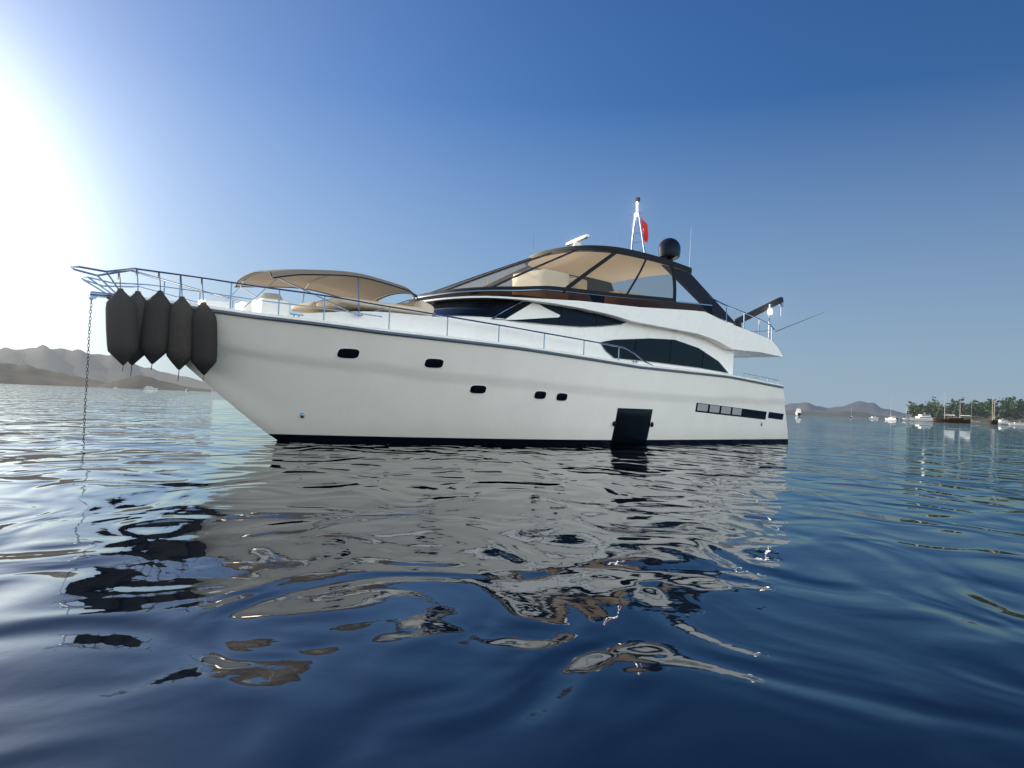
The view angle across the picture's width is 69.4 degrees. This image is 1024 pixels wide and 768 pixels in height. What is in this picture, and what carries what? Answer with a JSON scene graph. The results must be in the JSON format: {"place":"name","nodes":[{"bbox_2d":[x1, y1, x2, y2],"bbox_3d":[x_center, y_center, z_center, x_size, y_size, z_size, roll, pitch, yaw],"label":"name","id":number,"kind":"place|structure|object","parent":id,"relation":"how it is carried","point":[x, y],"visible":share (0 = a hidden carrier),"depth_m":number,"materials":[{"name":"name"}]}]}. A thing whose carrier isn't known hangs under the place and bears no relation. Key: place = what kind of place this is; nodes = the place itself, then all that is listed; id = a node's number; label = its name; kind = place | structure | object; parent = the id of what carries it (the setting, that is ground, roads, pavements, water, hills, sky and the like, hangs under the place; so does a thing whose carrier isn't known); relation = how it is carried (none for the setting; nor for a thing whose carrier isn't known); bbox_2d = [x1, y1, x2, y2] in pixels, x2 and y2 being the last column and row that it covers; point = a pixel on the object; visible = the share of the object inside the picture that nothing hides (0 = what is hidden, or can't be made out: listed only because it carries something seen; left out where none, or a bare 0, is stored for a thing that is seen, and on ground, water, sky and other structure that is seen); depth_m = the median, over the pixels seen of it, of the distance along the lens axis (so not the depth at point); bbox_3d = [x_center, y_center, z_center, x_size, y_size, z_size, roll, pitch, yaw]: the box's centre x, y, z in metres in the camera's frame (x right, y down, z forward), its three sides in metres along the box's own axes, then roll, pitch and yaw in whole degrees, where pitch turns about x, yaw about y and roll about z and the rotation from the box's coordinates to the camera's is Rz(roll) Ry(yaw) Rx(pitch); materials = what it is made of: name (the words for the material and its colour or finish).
{"place":"outdoors","nodes":[
{"label":"outdoors","id":0,"kind":"place"},
{"bbox_2d":[0,363,104,386],"bbox_3d":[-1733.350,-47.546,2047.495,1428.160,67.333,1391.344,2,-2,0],"label":"hills","id":1,"kind":"structure","parent":0,"point":[10,373],"depth_m":2017.18,"materials":[{"name":"grey stone"}]},
{"bbox_2d":[0,345,215,391],"bbox_3d":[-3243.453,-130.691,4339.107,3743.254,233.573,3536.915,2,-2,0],"label":"hills","id":2,"kind":"structure","parent":0,"point":[105,368],"depth_m":4163.64,"materials":[{"name":"grey stone"}]},
{"bbox_2d":[96,375,210,391],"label":"hills","id":3,"kind":"structure","parent":0,"point":[138,382],"depth_m":1781.96,"materials":[{"name":"grey stone"}]},
{"bbox_2d":[0,383,1023,767],"bbox_3d":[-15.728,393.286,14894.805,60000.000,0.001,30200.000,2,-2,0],"label":"water","id":4,"kind":"structure","parent":0,"point":[194,579],"depth_m":3.66,"materials":[{"name":"blue liquid"}]},
{"bbox_2d":[144,386,157,389],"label":"boat","id":5,"kind":"object","parent":4,"relation":"on","point":[150,387],"visible":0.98,"depth_m":1345.56,"materials":[{"name":"white"}]},
{"bbox_2d":[70,197,823,444],"bbox_3d":[1.142,-1.701,20.678,23.592,8.590,5.476,4,-2,-41],"label":"yacht","id":6,"kind":"object","parent":4,"relation":"on","point":[548,352],"visible":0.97,"depth_m":16.74,"materials":[{"name":"white plastic"}]},
{"bbox_2d":[428,299,727,372],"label":"yacht windows","id":7,"kind":"structure","parent":6,"relation":"in","point":[664,351],"depth_m":19.01,"materials":[{"name":"black glass"}]},
{"bbox_2d":[795,407,800,415],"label":"boat","id":8,"kind":"object","parent":4,"relation":"on","point":[798,412],"visible":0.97,"depth_m":1387.77,"materials":[{"name":"white"}]},
{"bbox_2d":[885,415,898,419],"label":"boat","id":9,"kind":"object","parent":4,"relation":"on","point":[890,418],"visible":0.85,"depth_m":495.81,"materials":[{"name":"white"}]},
{"bbox_2d":[900,409,909,420],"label":"sailboat","id":10,"kind":"object","parent":4,"relation":"on","point":[904,419],"visible":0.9,"depth_m":528.25,"materials":[{"name":"white"}]},
{"bbox_2d":[909,414,932,421],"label":"motor boat","id":11,"kind":"object","parent":4,"relation":"in","point":[926,418],"visible":0.95,"depth_m":487.84,"materials":[{"name":"white"}]},
{"bbox_2d":[931,396,970,422],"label":"gulet boat","id":12,"kind":"object","parent":4,"relation":"on","point":[955,420],"visible":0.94,"depth_m":461.79,"materials":[{"name":"brown wood"}]},
{"bbox_2d":[988,403,998,423],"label":"gulet boat","id":13,"kind":"object","parent":4,"relation":"on","point":[993,421],"visible":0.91,"depth_m":474.42,"materials":[{"name":"brown wood"}]},
{"bbox_2d":[998,420,1008,423],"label":"motor boat","id":14,"kind":"object","parent":4,"relation":"on","point":[1003,422],"visible":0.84,"depth_m":488.89,"materials":[{"name":"white"}]},
{"bbox_2d":[1008,422,1023,425],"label":"boat","id":15,"kind":"object","parent":4,"relation":"on","point":[1015,423],"visible":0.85,"depth_m":444.64,"materials":[{"name":"white"}]},
{"bbox_2d":[0,0,1023,413],"label":"sky","id":16,"kind":"structure","parent":0,"point":[858,163],"materials":[{"name":"blue"}]},
{"bbox_2d":[786,410,893,418],"bbox_3d":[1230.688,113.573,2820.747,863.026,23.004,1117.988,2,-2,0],"label":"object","id":17,"kind":"structure","parent":0,"point":[849,414],"depth_m":2521.40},
{"bbox_2d":[785,401,999,418],"bbox_3d":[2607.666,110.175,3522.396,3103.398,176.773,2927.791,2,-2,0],"label":"hills","id":18,"kind":"structure","parent":0,"point":[866,407],"depth_m":3529.31,"materials":[{"name":"grey stone"}]},
{"bbox_2d":[945,416,1023,424],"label":"headland terrain","id":19,"kind":"structure","parent":0,"point":[981,419],"depth_m":515.30,"materials":[{"name":"soil"}]},
{"bbox_2d":[906,396,1023,418],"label":"headland trees","id":20,"kind":"object","parent":19,"relation":"on","point":[1008,407],"visible":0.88,"depth_m":519.32,"materials":[{"name":"green plant"}]}
]}

